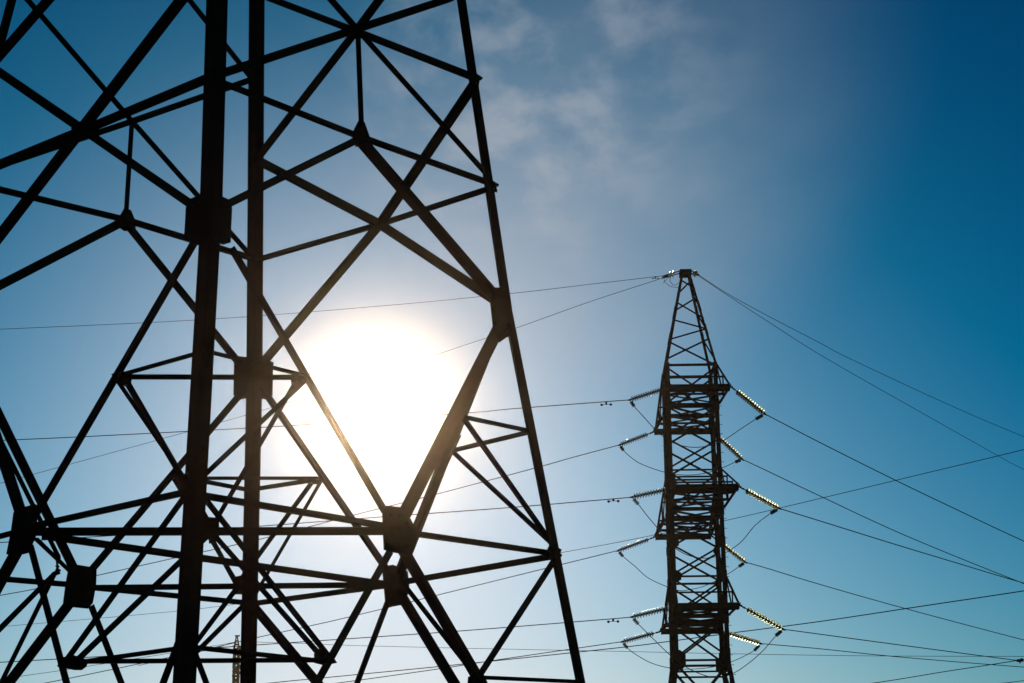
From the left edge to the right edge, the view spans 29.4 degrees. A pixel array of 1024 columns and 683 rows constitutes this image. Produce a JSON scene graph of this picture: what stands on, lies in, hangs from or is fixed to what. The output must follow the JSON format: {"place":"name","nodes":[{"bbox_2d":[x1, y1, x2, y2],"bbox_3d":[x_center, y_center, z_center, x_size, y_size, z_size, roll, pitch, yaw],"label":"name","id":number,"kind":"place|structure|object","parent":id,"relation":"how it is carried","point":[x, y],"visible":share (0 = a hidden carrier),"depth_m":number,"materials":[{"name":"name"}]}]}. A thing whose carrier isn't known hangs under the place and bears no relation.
{"place":"outdoors","nodes":[
{"label":"outdoors","id":0,"kind":"place"},
{"bbox_2d":[0,0,1023,682],"label":"sky","id":1,"kind":"structure","parent":0,"point":[850,173],"materials":[{"name":"blue"}]},
{"bbox_2d":[12,449,1023,625],"bbox_3d":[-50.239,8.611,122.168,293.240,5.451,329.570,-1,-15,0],"label":"power line","id":2,"kind":"object","parent":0,"point":[663,533],"visible":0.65,"depth_m":130.53,"materials":[{"name":"metal"}]},
{"bbox_2d":[271,590,1023,682],"bbox_3d":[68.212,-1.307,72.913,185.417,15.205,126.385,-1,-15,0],"label":"power line","id":3,"kind":"object","parent":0,"point":[680,639],"visible":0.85,"depth_m":115.45,"materials":[{"name":"metal"}]},
{"bbox_2d":[875,659,1023,682],"bbox_3d":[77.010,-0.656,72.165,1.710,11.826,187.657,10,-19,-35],"label":"power line","id":4,"kind":"object","parent":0,"point":[945,671],"visible":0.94,"depth_m":133.82,"materials":[{"name":"metal"}]},
{"label":"ground","id":5,"kind":"structure","parent":0,"visible":0},
{"bbox_2d":[232,635,240,682],"bbox_3d":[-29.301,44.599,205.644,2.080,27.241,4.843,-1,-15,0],"label":"lattice tower","id":6,"kind":"structure","parent":5,"relation":"on","point":[235,671],"depth_m":207.99,"materials":[{"name":"grey metal"}]},
{"bbox_2d":[20,642,233,676],"bbox_3d":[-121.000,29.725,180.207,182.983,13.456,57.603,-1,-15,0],"label":"power line","id":7,"kind":"object","parent":6,"relation":"attached to","point":[135,658],"visible":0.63,"depth_m":205.66,"materials":[{"name":"metal"}]},
{"bbox_2d":[264,642,1023,656],"bbox_3d":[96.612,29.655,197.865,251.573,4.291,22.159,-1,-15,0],"label":"power line","id":8,"kind":"object","parent":6,"relation":"attached to","point":[660,652],"visible":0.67,"depth_m":205.14,"materials":[{"name":"metal"}]},
{"bbox_2d":[0,0,584,682],"bbox_3d":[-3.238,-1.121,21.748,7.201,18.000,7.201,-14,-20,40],"label":"lattice tower","id":9,"kind":"structure","parent":5,"relation":"on","point":[208,230],"depth_m":20.85,"materials":[{"name":"metal"}]},
{"bbox_2d":[652,269,741,682],"bbox_3d":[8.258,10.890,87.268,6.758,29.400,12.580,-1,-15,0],"label":"lattice tower","id":10,"kind":"structure","parent":5,"relation":"on","point":[677,622],"depth_m":87.57,"materials":[{"name":"metal"}]},
{"bbox_2d":[616,537,652,551],"bbox_3d":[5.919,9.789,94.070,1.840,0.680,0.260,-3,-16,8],"label":"insulator string","id":11,"kind":"object","parent":10,"relation":"attached to","point":[635,544],"visible":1,"depth_m":94.01,"materials":[{"name":"glass"}]},
{"bbox_2d":[46,549,622,682],"bbox_3d":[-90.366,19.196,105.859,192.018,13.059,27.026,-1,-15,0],"label":"power line","id":12,"kind":"object","parent":11,"relation":"attached to","point":[363,613],"visible":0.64,"depth_m":95.02,"materials":[{"name":"metal"}]},
{"bbox_2d":[618,551,744,590],"bbox_3d":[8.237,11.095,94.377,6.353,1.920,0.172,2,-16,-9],"label":"jumper loop","id":13,"kind":"object","parent":11,"relation":"hanging from","point":[740,565],"visible":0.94,"depth_m":94.07,"materials":[{"name":"metal"}]},
{"bbox_2d":[618,432,651,446],"bbox_3d":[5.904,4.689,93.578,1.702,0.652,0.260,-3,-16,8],"label":"insulator string","id":14,"kind":"object","parent":10,"relation":"attached to","point":[634,438],"visible":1,"depth_m":93.52,"materials":[{"name":"glass"}]},
{"bbox_2d":[0,445,617,595],"bbox_3d":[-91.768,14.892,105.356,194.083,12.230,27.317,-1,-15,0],"label":"power line","id":15,"kind":"object","parent":14,"relation":"attached to","point":[354,514],"visible":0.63,"depth_m":94.48,"materials":[{"name":"metal"}]},
{"bbox_2d":[619,446,740,474],"bbox_3d":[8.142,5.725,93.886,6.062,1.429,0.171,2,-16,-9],"label":"jumper loop","id":16,"kind":"object","parent":14,"relation":"hanging from","point":[736,461],"visible":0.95,"depth_m":93.60,"materials":[{"name":"metal"}]},
{"bbox_2d":[620,631,658,643],"bbox_3d":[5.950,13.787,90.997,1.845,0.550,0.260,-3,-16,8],"label":"insulator string","id":17,"kind":"object","parent":10,"relation":"attached to","point":[638,637],"visible":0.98,"depth_m":90.94,"materials":[{"name":"glass"}]},
{"bbox_2d":[339,642,619,682],"bbox_3d":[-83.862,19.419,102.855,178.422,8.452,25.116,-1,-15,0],"label":"power line","id":18,"kind":"object","parent":17,"relation":"attached to","point":[481,662],"visible":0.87,"depth_m":91.67,"materials":[{"name":"metal"}]},
{"bbox_2d":[623,643,760,669],"bbox_3d":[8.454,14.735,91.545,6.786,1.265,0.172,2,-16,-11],"label":"jumper loop","id":19,"kind":"object","parent":17,"relation":"hanging from","point":[754,649],"visible":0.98,"depth_m":91.31,"materials":[{"name":"metal"}]},
{"bbox_2d":[628,388,664,401],"bbox_3d":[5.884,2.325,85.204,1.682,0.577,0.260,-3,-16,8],"label":"insulator string","id":20,"kind":"object","parent":10,"relation":"attached to","point":[656,391],"visible":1,"depth_m":85.14,"materials":[{"name":"glass"}]},
{"bbox_2d":[3,400,627,440],"bbox_3d":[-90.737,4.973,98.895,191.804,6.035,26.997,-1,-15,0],"label":"power line","id":21,"kind":"object","parent":20,"relation":"attached to","point":[328,423],"visible":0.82,"depth_m":86.81,"materials":[{"name":"metal"}]},
{"bbox_2d":[630,401,763,447],"bbox_3d":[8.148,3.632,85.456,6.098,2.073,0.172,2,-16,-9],"label":"jumper loop","id":22,"kind":"object","parent":20,"relation":"hanging from","point":[758,417],"visible":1,"depth_m":85.19,"materials":[{"name":"metal"}]},
{"bbox_2d":[630,487,671,498],"bbox_3d":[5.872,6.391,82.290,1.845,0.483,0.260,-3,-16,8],"label":"insulator string","id":23,"kind":"object","parent":10,"relation":"attached to","point":[662,490],"visible":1,"depth_m":82.22,"materials":[{"name":"glass"}]},
{"bbox_2d":[0,497,629,542],"bbox_3d":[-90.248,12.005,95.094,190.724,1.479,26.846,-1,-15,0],"label":"power line","id":24,"kind":"object","parent":23,"relation":"attached to","point":[416,514],"visible":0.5,"depth_m":83.26,"materials":[{"name":"metal"}]},
{"bbox_2d":[632,498,777,558],"bbox_3d":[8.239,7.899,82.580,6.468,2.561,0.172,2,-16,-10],"label":"jumper loop","id":25,"kind":"object","parent":23,"relation":"hanging from","point":[635,501],"visible":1,"depth_m":82.32,"materials":[{"name":"metal"}]},
{"bbox_2d":[630,606,672,618],"bbox_3d":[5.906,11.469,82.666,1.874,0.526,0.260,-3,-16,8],"label":"insulator string","id":26,"kind":"object","parent":10,"relation":"attached to","point":[654,611],"visible":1,"depth_m":82.60,"materials":[{"name":"glass"}]},
{"bbox_2d":[0,617,629,662],"bbox_3d":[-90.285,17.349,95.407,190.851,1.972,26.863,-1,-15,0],"label":"power line","id":27,"kind":"object","parent":26,"relation":"attached to","point":[382,636],"visible":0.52,"depth_m":83.92,"materials":[{"name":"metal"}]},
{"bbox_2d":[632,618,781,677],"bbox_3d":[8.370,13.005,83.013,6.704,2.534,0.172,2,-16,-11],"label":"jumper loop","id":28,"kind":"object","parent":26,"relation":"hanging from","point":[777,634],"visible":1,"depth_m":82.70,"materials":[{"name":"metal"}]},
{"bbox_2d":[713,537,746,563],"bbox_3d":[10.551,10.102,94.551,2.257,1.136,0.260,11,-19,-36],"label":"insulator string","id":29,"kind":"object","parent":10,"relation":"attached to","point":[737,555],"visible":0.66,"depth_m":94.65,"materials":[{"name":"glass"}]},
{"bbox_2d":[747,562,1023,639],"bbox_3d":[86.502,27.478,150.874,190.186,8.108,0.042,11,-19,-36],"label":"power line","id":30,"kind":"object","parent":29,"relation":"attached to","point":[882,602],"visible":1,"depth_m":100.31,"materials":[{"name":"metal"}]},
{"bbox_2d":[720,435,743,460],"bbox_3d":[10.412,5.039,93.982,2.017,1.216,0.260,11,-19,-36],"label":"insulator string","id":31,"kind":"object","parent":10,"relation":"attached to","point":[737,454],"visible":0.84,"depth_m":94.01,"materials":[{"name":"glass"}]},
{"bbox_2d":[744,460,1023,583],"bbox_3d":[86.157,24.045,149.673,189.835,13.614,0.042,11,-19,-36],"label":"power line","id":32,"kind":"object","parent":31,"relation":"attached to","point":[876,522],"visible":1,"depth_m":99.22,"materials":[{"name":"metal"}]},
{"bbox_2d":[724,631,762,644],"bbox_3d":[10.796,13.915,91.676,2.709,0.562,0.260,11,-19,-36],"label":"insulator string","id":33,"kind":"object","parent":10,"relation":"attached to","point":[745,638],"visible":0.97,"depth_m":91.69,"materials":[{"name":"glass"}]},
{"bbox_2d":[763,643,1020,666],"bbox_3d":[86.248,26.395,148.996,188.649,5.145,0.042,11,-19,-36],"label":"power line","id":34,"kind":"object","parent":33,"relation":"attached to","point":[891,656],"visible":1,"depth_m":97.74,"materials":[{"name":"metal"}]},
{"bbox_2d":[733,388,766,415],"bbox_3d":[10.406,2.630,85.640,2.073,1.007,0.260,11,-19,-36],"label":"insulator string","id":35,"kind":"object","parent":10,"relation":"attached to","point":[750,402],"visible":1,"depth_m":85.60,"materials":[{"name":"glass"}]},
{"bbox_2d":[767,415,1023,540],"bbox_3d":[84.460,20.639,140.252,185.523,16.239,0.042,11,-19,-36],"label":"power line","id":36,"kind":"object","parent":35,"relation":"attached to","point":[892,478],"visible":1,"depth_m":90.38,"materials":[{"name":"metal"}]},
{"bbox_2d":[741,488,781,509],"bbox_3d":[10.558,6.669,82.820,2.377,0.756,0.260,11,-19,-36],"label":"insulator string","id":37,"kind":"object","parent":10,"relation":"attached to","point":[762,499],"visible":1,"depth_m":82.79,"materials":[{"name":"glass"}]},
{"bbox_2d":[782,509,1022,582],"bbox_3d":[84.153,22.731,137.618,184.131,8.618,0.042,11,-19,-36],"label":"power line","id":38,"kind":"object","parent":37,"relation":"attached to","point":[900,545],"visible":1,"depth_m":87.58,"materials":[{"name":"metal"}]},
{"bbox_2d":[742,606,785,630],"bbox_3d":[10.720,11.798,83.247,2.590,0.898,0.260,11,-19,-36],"label":"insulator string","id":39,"kind":"object","parent":10,"relation":"attached to","point":[765,619],"visible":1,"depth_m":83.21,"materials":[{"name":"glass"}]},
{"bbox_2d":[785,629,1023,661],"bbox_3d":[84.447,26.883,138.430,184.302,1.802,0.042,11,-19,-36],"label":"power line","id":40,"kind":"object","parent":39,"relation":"attached to","point":[901,645],"visible":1,"depth_m":88.21,"materials":[{"name":"metal"}]},
{"bbox_3d":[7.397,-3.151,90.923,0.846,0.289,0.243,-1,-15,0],"label":"ground wire insulator","id":41,"kind":"object","parent":10,"relation":"attached to","visible":0},
{"bbox_2d":[10,276,658,328],"bbox_3d":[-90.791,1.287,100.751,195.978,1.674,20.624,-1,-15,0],"label":"earth wire","id":42,"kind":"object","parent":41,"relation":"attached to","point":[337,309],"visible":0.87,"depth_m":92.16,"materials":[{"name":"metal"}]},
{"bbox_3d":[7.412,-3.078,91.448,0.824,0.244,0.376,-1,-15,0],"label":"ground wire insulator","id":43,"kind":"object","parent":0,"visible":0},
{"bbox_2d":[2,278,661,482],"bbox_3d":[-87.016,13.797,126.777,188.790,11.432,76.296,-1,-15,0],"label":"earth wire","id":44,"kind":"object","parent":43,"relation":"attached to","point":[367,377],"visible":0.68,"depth_m":95.91,"materials":[{"name":"metal"}]},
{"bbox_3d":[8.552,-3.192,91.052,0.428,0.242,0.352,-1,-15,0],"label":"ground wire insulator","id":45,"kind":"object","parent":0,"visible":0},
{"bbox_2d":[701,276,1023,436],"bbox_3d":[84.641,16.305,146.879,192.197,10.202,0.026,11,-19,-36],"label":"earth wire","id":46,"kind":"object","parent":45,"relation":"attached to","point":[856,361],"visible":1,"depth_m":96.73,"materials":[{"name":"metal"}]},
{"bbox_3d":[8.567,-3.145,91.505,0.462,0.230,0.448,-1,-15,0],"label":"ground wire insulator","id":47,"kind":"object","parent":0,"visible":0},
{"bbox_2d":[699,276,1023,469],"bbox_3d":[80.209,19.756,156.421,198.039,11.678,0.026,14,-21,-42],"label":"earth wire","id":48,"kind":"object","parent":47,"relation":"attached to","point":[855,375],"visible":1,"depth_m":98.80,"materials":[{"name":"metal"}]}
]}

